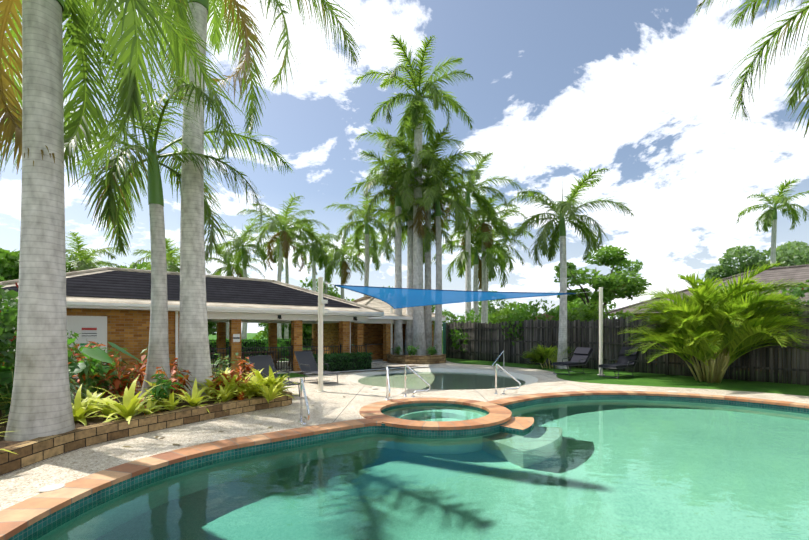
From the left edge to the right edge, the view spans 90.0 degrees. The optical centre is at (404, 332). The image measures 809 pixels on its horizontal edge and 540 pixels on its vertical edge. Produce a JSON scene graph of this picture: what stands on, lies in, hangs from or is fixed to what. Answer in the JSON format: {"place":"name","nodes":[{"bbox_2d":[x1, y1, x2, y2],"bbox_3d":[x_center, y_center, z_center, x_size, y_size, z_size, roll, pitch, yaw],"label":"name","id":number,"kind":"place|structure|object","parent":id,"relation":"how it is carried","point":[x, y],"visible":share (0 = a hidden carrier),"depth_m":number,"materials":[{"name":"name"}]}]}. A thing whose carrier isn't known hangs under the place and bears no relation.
{"place":"outdoors","nodes":[
{"label":"outdoors","id":0,"kind":"place"},
{"bbox_2d":[0,375,256,447],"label":"garden bed soil","id":1,"kind":"structure","parent":0,"point":[78,424],"depth_m":6.78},
{"bbox_2d":[0,369,13,418],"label":"shrub","id":2,"kind":"object","parent":1,"relation":"on","point":[5,400],"visible":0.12,"depth_m":6.39,"materials":[{"name":"green plant"}]},
{"bbox_2d":[0,367,13,413],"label":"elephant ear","id":3,"kind":"object","parent":1,"relation":"on","point":[3,374],"visible":0.31,"depth_m":6.82},
{"bbox_2d":[0,276,76,401],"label":"hibiscus bush","id":4,"kind":"object","parent":1,"relation":"on","point":[8,335],"visible":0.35,"depth_m":6.59,"materials":[{"name":"green plant"}]},
{"bbox_2d":[0,299,83,364],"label":"bush","id":5,"kind":"object","parent":1,"relation":"on","point":[3,309],"visible":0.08,"depth_m":9.83,"materials":[{"name":"green plant"}]},
{"bbox_2d":[69,373,88,403],"bbox_3d":[-5.761,1.064,6.801,0.744,0.917,1.040,0,0,1],"label":"grey shrub","id":6,"kind":"object","parent":1,"relation":"on","point":[72,386],"visible":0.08,"depth_m":6.93,"materials":[{"name":"green plant"}]},
{"bbox_2d":[67,342,105,394],"bbox_3d":[-6.849,0.797,8.642,0.777,1.199,0.905,0,0,1],"label":"croton","id":7,"kind":"object","parent":1,"relation":"on","point":[83,375],"visible":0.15,"depth_m":8.60,"materials":[{"name":"green"}]},
{"bbox_2d":[71,384,114,425],"bbox_3d":[-5.144,1.153,6.464,1.275,0.611,1.141,-1,5,23],"label":"bromeliad","id":8,"kind":"object","parent":1,"relation":"on","point":[79,410],"visible":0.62,"depth_m":6.41,"materials":[{"name":"green plant"}]},
{"bbox_2d":[81,390,122,413],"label":"bromeliad","id":9,"kind":"object","parent":1,"relation":"on","point":[88,393],"depth_m":7.03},
{"bbox_2d":[77,350,126,399],"bbox_3d":[-5.941,0.860,7.836,0.891,1.070,0.755,0,0,23],"label":"shrub","id":10,"kind":"object","parent":1,"relation":"on","point":[90,380],"visible":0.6,"depth_m":7.78,"materials":[{"name":"green plant"}]},
{"bbox_2d":[67,338,140,399],"bbox_3d":[-6.237,0.752,7.702,1.544,1.291,1.805,0,0,16],"label":"elephant ear","id":11,"kind":"object","parent":1,"relation":"on","point":[95,354],"visible":0.4,"depth_m":7.79},
{"bbox_2d":[89,396,120,419],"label":"bromeliad","id":12,"kind":"object","parent":1,"relation":"on","point":[106,412],"visible":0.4,"depth_m":6.63,"materials":[{"name":"green plant"}]},
{"bbox_2d":[98,355,135,382],"bbox_3d":[-6.672,0.929,9.306,0.806,0.935,0.604,0,0,1],"label":"shrub","id":13,"kind":"object","parent":1,"relation":"on","point":[123,369],"visible":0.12,"depth_m":9.31,"materials":[{"name":"red plant"}]},
{"bbox_2d":[91,365,146,402],"bbox_3d":[-5.574,1.008,7.923,0.582,0.777,0.950,0,0,20],"label":"croton","id":14,"kind":"object","parent":1,"relation":"on","point":[119,387],"visible":0.85,"depth_m":7.86,"materials":[{"name":"red"}]},
{"bbox_2d":[81,376,178,423],"bbox_3d":[-4.722,1.120,6.504,1.992,0.680,1.286,-7,11,-31],"label":"bromeliad","id":15,"kind":"object","parent":1,"relation":"on","point":[126,411],"visible":1,"depth_m":6.54,"materials":[{"name":"green plant"}]},
{"bbox_2d":[129,355,146,388],"bbox_3d":[-5.698,0.928,8.927,0.828,0.933,0.704,0,0,29],"label":"croton","id":16,"kind":"object","parent":1,"relation":"on","point":[142,368],"visible":0.29,"depth_m":8.79,"materials":[{"name":"red"}]},
{"bbox_2d":[0,0,293,397],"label":"palm","id":17,"kind":"object","parent":1,"relation":"on","point":[158,345],"visible":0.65,"depth_m":8.43,"materials":[{"name":"green"}]},
{"bbox_2d":[134,394,167,414],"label":"bromeliad","id":18,"kind":"object","parent":1,"relation":"on","point":[149,404],"visible":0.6,"depth_m":6.85,"materials":[{"name":"green plant"}]},
{"bbox_2d":[139,391,190,410],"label":"bromeliad","id":19,"kind":"object","parent":1,"relation":"on","point":[170,401],"depth_m":7.19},
{"bbox_2d":[146,372,185,403],"bbox_3d":[-4.452,1.056,7.440,0.820,0.679,0.538,0,0,37],"label":"shrub","id":20,"kind":"object","parent":1,"relation":"on","point":[158,390],"visible":0.9,"depth_m":7.40,"materials":[{"name":"green plant"}]},
{"bbox_2d":[0,0,337,440],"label":"palm","id":21,"kind":"object","parent":1,"relation":"on","point":[41,405],"visible":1,"depth_m":5.43,"materials":[{"name":"green"}]},
{"bbox_2d":[152,367,192,401],"bbox_3d":[-4.562,1.022,7.961,0.762,0.745,0.705,0,0,-35],"label":"croton","id":22,"kind":"object","parent":1,"relation":"on","point":[178,379],"visible":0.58,"depth_m":7.99,"materials":[{"name":"red"}]},
{"bbox_2d":[165,378,216,411],"bbox_3d":[-3.968,1.177,7.755,1.215,0.582,1.087,5,-2,15],"label":"bromeliad","id":23,"kind":"object","parent":1,"relation":"on","point":[195,399],"visible":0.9,"depth_m":7.69,"materials":[{"name":"green plant"}]},
{"bbox_2d":[63,0,360,397],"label":"palm","id":24,"kind":"object","parent":1,"relation":"on","point":[194,359],"visible":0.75,"depth_m":8.89,"materials":[{"name":"green"}]},
{"bbox_2d":[180,368,244,401],"bbox_3d":[-4.050,1.094,8.656,1.361,0.591,1.566,-8,2,34],"label":"bromeliad","id":25,"kind":"object","parent":1,"relation":"on","point":[208,382],"visible":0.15,"depth_m":8.54,"materials":[{"name":"green plant"}]},
{"bbox_2d":[209,371,235,398],"bbox_3d":[-3.923,1.151,8.698,0.589,0.654,0.701,0,0,-30],"label":"croton","id":26,"kind":"object","parent":1,"relation":"on","point":[220,383],"visible":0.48,"depth_m":8.57,"materials":[{"name":"green"}]},
{"bbox_2d":[198,374,250,398],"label":"bromeliad","id":27,"kind":"object","parent":1,"relation":"on","point":[226,383],"visible":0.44,"depth_m":8.44,"materials":[{"name":"green plant"}]},
{"bbox_2d":[209,385,239,402],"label":"bromeliad","id":28,"kind":"object","parent":1,"relation":"on","point":[225,396],"visible":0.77,"depth_m":8.13,"materials":[{"name":"green plant"}]},
{"bbox_2d":[212,353,239,377],"bbox_3d":[-4.931,0.963,10.733,0.834,0.868,0.827,0,0,10],"label":"shrub","id":29,"kind":"object","parent":1,"relation":"on","point":[222,368],"visible":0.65,"depth_m":10.83,"materials":[{"name":"green plant"}]},
{"bbox_2d":[217,381,261,397],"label":"bromeliad","id":30,"kind":"object","parent":1,"relation":"on","point":[240,389],"visible":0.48,"depth_m":8.43,"materials":[{"name":"green plant"}]},
{"bbox_2d":[230,356,254,379],"bbox_3d":[-3.939,1.002,9.906,0.641,0.900,0.721,0,0,1],"label":"croton","id":31,"kind":"object","parent":1,"relation":"on","point":[245,370],"visible":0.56,"depth_m":9.78,"materials":[{"name":"red"}]},
{"bbox_2d":[227,368,274,400],"bbox_3d":[-3.320,1.142,8.774,1.522,0.716,1.233,4,4,-15],"label":"bromeliad","id":32,"kind":"object","parent":1,"relation":"on","point":[253,378],"visible":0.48,"depth_m":8.63,"materials":[{"name":"green plant"}]},
{"bbox_2d":[240,375,287,402],"bbox_3d":[-3.082,1.119,8.784,1.141,0.653,1.207,0,0,17],"label":"bromeliad","id":33,"kind":"object","parent":1,"relation":"on","point":[257,390],"visible":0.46,"depth_m":8.57,"materials":[{"name":"green plant"}]},
{"bbox_2d":[240,380,289,400],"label":"bromeliad","id":34,"kind":"object","parent":1,"relation":"on","point":[270,393],"visible":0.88,"depth_m":8.21,"materials":[{"name":"green plant"}]},
{"bbox_2d":[242,368,295,397],"bbox_3d":[-3.032,1.102,9.001,1.367,0.717,1.126,-2,-1,-26],"label":"bromeliad","id":35,"kind":"object","parent":1,"relation":"on","point":[258,374],"depth_m":8.78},
{"bbox_2d":[245,365,297,396],"bbox_3d":[-2.993,1.102,8.910,1.604,0.769,1.436,-7,-3,29],"label":"bromeliad","id":36,"kind":"object","parent":1,"relation":"on","point":[270,374],"visible":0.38,"depth_m":8.85,"materials":[{"name":"yellow plant"}]},
{"bbox_2d":[213,365,427,378],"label":"lawn path","id":37,"kind":"structure","parent":0,"point":[291,375],"depth_m":16.16,"materials":[{"name":"plant"}]},
{"bbox_2d":[312,352,372,371],"bbox_3d":[-2.581,1.221,16.741,2.616,0.868,0.906,0,0,-34],"label":"hedge","id":38,"kind":"object","parent":37,"relation":"on","point":[328,356],"depth_m":16.54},
{"bbox_2d":[0,361,808,510],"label":"deck paving","id":39,"kind":"structure","parent":0,"point":[331,404],"depth_m":7.65,"materials":[{"name":"concrete"}]},
{"bbox_2d":[0,391,291,475],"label":"brick retaining wall","id":40,"kind":"structure","parent":39,"relation":"on","point":[33,451],"depth_m":6.12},
{"bbox_2d":[0,299,383,377],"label":"house","id":41,"kind":"structure","parent":39,"relation":"on","point":[125,325],"depth_m":14.60,"materials":[{"name":"brick"}]},
{"bbox_2d":[0,267,383,311],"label":"building roof tiles","id":42,"kind":"object","parent":41,"relation":"on","point":[114,285],"visible":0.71,"depth_m":15.40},
{"bbox_2d":[210,349,328,368],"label":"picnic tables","id":43,"kind":"object","parent":41,"relation":"in","point":[243,353],"visible":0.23,"depth_m":17.05,"materials":[{"name":"wood"}]},
{"bbox_2d":[248,355,299,396],"bbox_3d":[-3.348,1.117,10.389,0.715,0.984,1.769,0,0,-44],"label":"lounger","id":44,"kind":"object","parent":39,"relation":"on","point":[260,362],"visible":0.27,"depth_m":10.86,"materials":[{"name":"grey"}]},
{"bbox_2d":[299,378,309,424],"bbox_3d":[-1.732,1.228,7.016,0.100,0.824,0.683,0,0,-26],"label":"handrail","id":45,"kind":"object","parent":39,"relation":"on","point":[306,401],"visible":1,"depth_m":7.08,"materials":[{"name":"silver metal"}]},
{"bbox_2d":[294,351,339,383],"bbox_3d":[-2.832,1.117,13.032,0.715,0.984,1.769,0,0,-44],"label":"lounger","id":46,"kind":"object","parent":39,"relation":"on","point":[306,362],"visible":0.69,"depth_m":13.39,"materials":[{"name":"grey"}]},
{"bbox_2d":[123,365,602,446],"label":"deck leaf litter","id":47,"kind":"object","parent":39,"relation":"on","point":[313,405],"visible":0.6,"depth_m":7.87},
{"bbox_2d":[312,316,445,362],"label":"building","id":48,"kind":"structure","parent":39,"relation":"on","point":[373,334],"depth_m":23.42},
{"bbox_2d":[352,295,445,316],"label":"building roof tiles","id":49,"kind":"object","parent":48,"relation":"on","point":[369,301],"visible":0.33,"depth_m":23.49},
{"bbox_2d":[385,366,389,399],"bbox_3d":[-0.384,1.228,9.540,0.100,0.824,0.683,0,0,-8],"label":"spa handrail","id":50,"kind":"object","parent":39,"relation":"on","point":[387,384],"visible":1,"depth_m":9.66,"materials":[{"name":"silver metal"}]},
{"bbox_2d":[387,354,445,363],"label":"planter wall","id":51,"kind":"structure","parent":39,"relation":"on","point":[402,359],"depth_m":20.68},
{"label":"round planter soil","id":52,"kind":"structure","parent":51,"relation":"in","visible":0},
{"bbox_2d":[345,147,447,354],"bbox_3d":[-0.395,-4.359,22.274,5.999,11.231,6.192,0,0,1],"label":"palm tree","id":53,"kind":"object","parent":52,"relation":"on","point":[397,206],"visible":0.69,"depth_m":22.06,"materials":[{"name":"green"}]},
{"bbox_2d":[354,101,463,354],"bbox_3d":[0.024,-5.292,22.924,5.978,13.097,5.731,0,0,-34],"label":"palm tree","id":54,"kind":"object","parent":52,"relation":"on","point":[409,310],"visible":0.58,"depth_m":22.60,"materials":[{"name":"green"}]},
{"bbox_2d":[349,188,469,265],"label":"palm trees","id":55,"kind":"object","parent":52,"relation":"on","point":[429,237],"visible":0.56,"depth_m":22.64,"materials":[{"name":"green"}]},
{"bbox_2d":[352,33,474,355],"bbox_3d":[0.581,-7.006,22.256,6.780,16.525,6.414,0,0,1],"label":"palm tree","id":56,"kind":"object","parent":52,"relation":"on","point":[416,77],"visible":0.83,"depth_m":21.89,"materials":[{"name":"green"}]},
{"bbox_2d":[372,127,488,354],"bbox_3d":[1.463,-4.728,22.803,5.855,11.967,5.691,0,0,42],"label":"palm tree","id":57,"kind":"object","parent":52,"relation":"on","point":[428,309],"visible":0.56,"depth_m":22.25,"materials":[{"name":"green"}]},
{"bbox_2d":[383,155,502,354],"bbox_3d":[2.050,-4.059,22.233,6.358,10.631,5.722,0,0,1],"label":"palm tree","id":58,"kind":"object","parent":52,"relation":"on","point":[437,209],"visible":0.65,"depth_m":21.93,"materials":[{"name":"green"}]},
{"bbox_2d":[404,365,430,396],"bbox_3d":[0.311,1.228,10.140,0.683,0.824,0.100,0,0,6],"label":"spa handrail","id":59,"kind":"object","parent":39,"relation":"on","point":[420,377],"visible":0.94,"depth_m":10.13,"materials":[{"name":"silver metal"}]},
{"bbox_2d":[346,368,537,385],"bbox_3d":[1.304,1.816,14.756,6.800,0.420,6.800,0,0,1],"label":"pool coping","id":60,"kind":"object","parent":39,"relation":"in","point":[527,379],"visible":0.25,"depth_m":16.82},
{"bbox_2d":[443,322,446,353],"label":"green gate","id":61,"kind":"structure","parent":39,"relation":"on","point":[444,338],"depth_m":24.80,"materials":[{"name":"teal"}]},
{"bbox_2d":[315,277,604,391],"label":"shade sail posts","id":62,"kind":"object","parent":39,"relation":"on","point":[321,306],"visible":0.88,"depth_m":10.95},
{"bbox_2d":[494,364,520,393],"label":"pool handrail","id":63,"kind":"structure","parent":39,"relation":"on","point":[496,365],"depth_m":10.55,"materials":[{"name":"silver metal"}]},
{"bbox_2d":[693,0,808,138],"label":"palm","id":64,"kind":"object","parent":39,"relation":"on","point":[803,81],"visible":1,"depth_m":10.52,"materials":[{"name":"green"}]},
{"bbox_2d":[0,0,808,332],"label":"sky","id":65,"kind":"structure","parent":0,"point":[559,90],"materials":[{"name":"blue"}]},
{"bbox_2d":[358,372,524,389],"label":"pool water","id":66,"kind":"structure","parent":0,"point":[450,381],"depth_m":14.26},
{"bbox_2d":[335,285,575,308],"bbox_3d":[2.328,-1.363,16.645,8.463,0.286,10.574,0,0,1],"label":"shade sail","id":67,"kind":"object","parent":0,"point":[395,298],"visible":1,"depth_m":14.66,"materials":[{"name":"blue"}]},
{"bbox_2d":[208,333,808,395],"bbox_3d":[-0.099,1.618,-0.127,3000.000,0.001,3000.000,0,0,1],"label":"ground","id":68,"kind":"structure","parent":0,"point":[641,379],"depth_m":13.65,"materials":[{"name":"green plant"}]},
{"bbox_2d":[0,248,73,281],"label":"tree","id":69,"kind":"object","parent":68,"relation":"on","point":[9,265],"visible":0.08,"depth_m":27.63,"materials":[{"name":"green plant"}]},
{"bbox_2d":[66,248,118,270],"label":"palm","id":70,"kind":"object","parent":68,"relation":"on","point":[108,265],"visible":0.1,"depth_m":40.23,"materials":[{"name":"green"}]},
{"bbox_2d":[65,231,122,271],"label":"palm","id":71,"kind":"object","parent":68,"relation":"on","point":[82,264],"visible":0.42,"depth_m":29.54,"materials":[{"name":"green"}]},
{"bbox_2d":[135,247,179,271],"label":"tree","id":72,"kind":"object","parent":68,"relation":"on","point":[148,264],"visible":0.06,"depth_m":43.48,"materials":[{"name":"green"}]},
{"bbox_2d":[119,262,216,337],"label":"tree","id":73,"kind":"object","parent":68,"relation":"on","point":[211,329],"depth_m":39.06,"materials":[{"name":"green plant"}]},
{"bbox_2d":[130,238,211,274],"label":"palm","id":74,"kind":"object","parent":68,"relation":"on","point":[172,265],"visible":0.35,"depth_m":35.37,"materials":[{"name":"green"}]},
{"bbox_2d":[205,244,264,338],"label":"palm","id":75,"kind":"object","parent":68,"relation":"on","point":[228,273],"visible":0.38,"depth_m":38.94,"materials":[{"name":"green"}]},
{"bbox_2d":[205,222,279,338],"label":"palm","id":76,"kind":"object","parent":68,"relation":"on","point":[244,259],"visible":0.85,"depth_m":34.84,"materials":[{"name":"green"}]},
{"bbox_2d":[209,338,302,358],"bbox_3d":[-10.766,1.013,24.833,9.164,1.351,1.381,0,0,-36],"label":"fence","id":77,"kind":"object","parent":68,"relation":"on","point":[262,342],"depth_m":25.10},
{"bbox_2d":[265,342,287,358],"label":"porch flower bush","id":78,"kind":"object","parent":68,"relation":"on","point":[283,350],"visible":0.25,"depth_m":23.38,"materials":[{"name":"green plant"}]},
{"bbox_2d":[237,193,328,338],"bbox_3d":[-10.311,-4.917,35.206,7.839,13.045,7.769,0,0,1],"label":"palm","id":79,"kind":"object","parent":68,"relation":"on","point":[284,247],"visible":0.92,"depth_m":34.65,"materials":[{"name":"green"}]},
{"bbox_2d":[245,213,333,338],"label":"palm","id":80,"kind":"object","parent":68,"relation":"on","point":[304,260],"visible":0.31,"depth_m":41.90,"materials":[{"name":"green"}]},
{"bbox_2d":[252,277,353,345],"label":"tree","id":81,"kind":"object","parent":68,"relation":"on","point":[306,331],"visible":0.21,"depth_m":44.60,"materials":[{"name":"green plant"}]},
{"bbox_2d":[277,219,344,290],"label":"palm","id":82,"kind":"object","parent":68,"relation":"on","point":[316,251],"visible":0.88,"depth_m":37.76,"materials":[{"name":"green"}]},
{"bbox_2d":[300,238,350,293],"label":"palm","id":83,"kind":"object","parent":68,"relation":"on","point":[325,284],"visible":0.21,"depth_m":44.84,"materials":[{"name":"green"}]},
{"bbox_2d":[309,234,377,298],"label":"palm","id":84,"kind":"object","parent":68,"relation":"on","point":[343,266],"visible":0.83,"depth_m":39.14,"materials":[{"name":"green"}]},
{"bbox_2d":[324,191,401,296],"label":"palm","id":85,"kind":"object","parent":68,"relation":"on","point":[369,230],"visible":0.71,"depth_m":32.79,"materials":[{"name":"green"}]},
{"bbox_2d":[340,226,394,271],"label":"palm","id":86,"kind":"object","parent":68,"relation":"on","point":[375,259],"visible":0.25,"depth_m":46.84,"materials":[{"name":"green"}]},
{"bbox_2d":[448,309,480,352],"bbox_3d":[4.426,0.167,25.562,3.742,3.206,3.584,0,0,1],"label":"shrub","id":87,"kind":"object","parent":68,"relation":"on","point":[458,333],"visible":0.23,"depth_m":24.51,"materials":[{"name":"green plant"}]},
{"bbox_2d":[431,219,525,320],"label":"palm","id":88,"kind":"object","parent":68,"relation":"on","point":[495,261],"visible":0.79,"depth_m":29.65,"materials":[{"name":"green"}]},
{"bbox_2d":[443,152,522,321],"bbox_3d":[4.202,-5.075,27.906,6.745,13.363,6.070,0,0,-43],"label":"palm tree","id":89,"kind":"object","parent":68,"relation":"on","point":[477,174],"visible":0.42,"depth_m":27.66,"materials":[{"name":"green"}]},
{"bbox_2d":[445,187,526,323],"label":"palm tree","id":90,"kind":"object","parent":68,"relation":"on","point":[484,226],"visible":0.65,"depth_m":29.09,"materials":[{"name":"green"}]},
{"bbox_2d":[442,290,529,342],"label":"tree","id":91,"kind":"object","parent":68,"relation":"on","point":[492,309],"visible":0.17,"depth_m":58.19,"materials":[{"name":"green plant"}]},
{"bbox_2d":[448,207,533,323],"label":"palm","id":92,"kind":"object","parent":68,"relation":"on","point":[507,257],"visible":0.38,"depth_m":35.43,"materials":[{"name":"green"}]},
{"bbox_2d":[488,308,543,323],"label":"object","id":93,"kind":"object","parent":68,"relation":"on","point":[504,313],"visible":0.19,"depth_m":23.96,"materials":[{"name":"green plant"}]},
{"bbox_2d":[501,299,592,347],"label":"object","id":94,"kind":"object","parent":68,"relation":"on","point":[522,316],"visible":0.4,"depth_m":21.15,"materials":[{"name":"green plant"}]},
{"bbox_2d":[522,343,573,368],"bbox_3d":[6.395,1.043,18.178,2.408,1.151,1.968,0,0,1],"label":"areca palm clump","id":95,"kind":"object","parent":68,"relation":"on","point":[541,355],"visible":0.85,"depth_m":18.12,"materials":[{"name":"green"}]},
{"bbox_2d":[503,168,634,368],"bbox_3d":[6.990,-2.726,18.084,5.700,8.664,5.620,0,0,1],"label":"lawn palm","id":96,"kind":"object","parent":68,"relation":"on","point":[560,209],"visible":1,"depth_m":17.94,"materials":[{"name":"green"}]},
{"bbox_2d":[552,347,593,375],"bbox_3d":[6.603,1.107,15.843,1.856,1.008,0.754,0,0,-37],"label":"lounger","id":97,"kind":"object","parent":68,"relation":"on","point":[581,355],"visible":1,"depth_m":16.00,"materials":[{"name":"grey"}]},
{"bbox_2d":[548,293,616,339],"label":"tree","id":98,"kind":"object","parent":68,"relation":"on","point":[573,303],"visible":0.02,"depth_m":53.76,"materials":[{"name":"green plant"}]},
{"bbox_2d":[556,300,647,361],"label":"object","id":99,"kind":"object","parent":68,"relation":"on","point":[587,314],"visible":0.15,"depth_m":18.98,"materials":[{"name":"green plant"}]},
{"bbox_2d":[553,245,652,315],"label":"feathery tree","id":100,"kind":"object","parent":68,"relation":"on","point":[618,282],"visible":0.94,"depth_m":23.44,"materials":[{"name":"green plant"}]},
{"bbox_2d":[598,347,641,378],"bbox_3d":[7.865,1.071,14.760,1.756,1.079,0.754,0,0,-34],"label":"lounger","id":101,"kind":"object","parent":68,"relation":"on","point":[626,361],"visible":0.94,"depth_m":14.88,"materials":[{"name":"grey"}]},
{"bbox_2d":[445,305,808,384],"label":"timber fence","id":102,"kind":"object","parent":68,"relation":"on","point":[487,342],"visible":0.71,"depth_m":17.17,"materials":[{"name":"brown wood"}]},
{"bbox_2d":[619,262,808,382],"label":"areca palm clump","id":103,"kind":"object","parent":68,"relation":"on","point":[706,324],"visible":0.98,"depth_m":12.18,"materials":[{"name":"green"}]},
{"bbox_2d":[704,241,808,281],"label":"tree","id":104,"kind":"object","parent":68,"relation":"on","point":[792,253],"visible":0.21,"depth_m":62.52,"materials":[{"name":"green plant"}]},
{"bbox_2d":[723,280,808,379],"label":"tree","id":105,"kind":"object","parent":68,"relation":"on","point":[799,292],"visible":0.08,"depth_m":12.98,"materials":[{"name":"green plant"}]},
{"bbox_2d":[735,178,808,267],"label":"palm","id":106,"kind":"object","parent":68,"relation":"on","point":[770,217],"visible":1,"depth_m":34.27,"materials":[{"name":"green"}]},
{"bbox_2d":[620,314,769,371],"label":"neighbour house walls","id":107,"kind":"structure","parent":0,"point":[647,323],"depth_m":20.29,"materials":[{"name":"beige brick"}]},
{"bbox_2d":[605,264,808,314],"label":"roof tiles","id":108,"kind":"object","parent":107,"relation":"on","point":[798,273],"visible":0.27,"depth_m":19.17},
{"label":"pool floor","id":109,"kind":"structure","parent":0,"visible":0},
{"bbox_2d":[0,391,808,539],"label":"pool coping","id":110,"kind":"object","parent":109,"relation":"on","point":[22,520],"visible":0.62,"depth_m":5.60,"materials":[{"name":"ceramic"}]},
{"bbox_2d":[38,388,675,491],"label":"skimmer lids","id":111,"kind":"object","parent":110,"relation":"on","point":[52,487],"visible":1,"depth_m":4.12,"materials":[{"name":"beige"}]},
{"bbox_2d":[23,398,808,539],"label":"pool water","id":112,"kind":"structure","parent":110,"relation":"in","point":[614,469],"depth_m":4.56,"materials":[{"name":"liquid"}]},
{"bbox_2d":[359,398,511,429],"bbox_3d":[0.616,2.069,8.314,3.070,0.974,3.070,0,0,1],"label":"coping","id":113,"kind":"object","parent":109,"relation":"on","point":[497,414],"visible":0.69,"depth_m":7.71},
{"bbox_2d":[381,404,488,420],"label":"spa water","id":114,"kind":"structure","parent":113,"relation":"in","point":[430,412],"depth_m":8.48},
{"bbox_2d":[500,417,533,432],"bbox_3d":[2.113,2.219,7.142,1.100,1.075,1.929,0,0,35],"label":"spa step","id":115,"kind":"object","parent":113,"relation":"attached to","point":[520,424],"visible":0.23,"depth_m":7.39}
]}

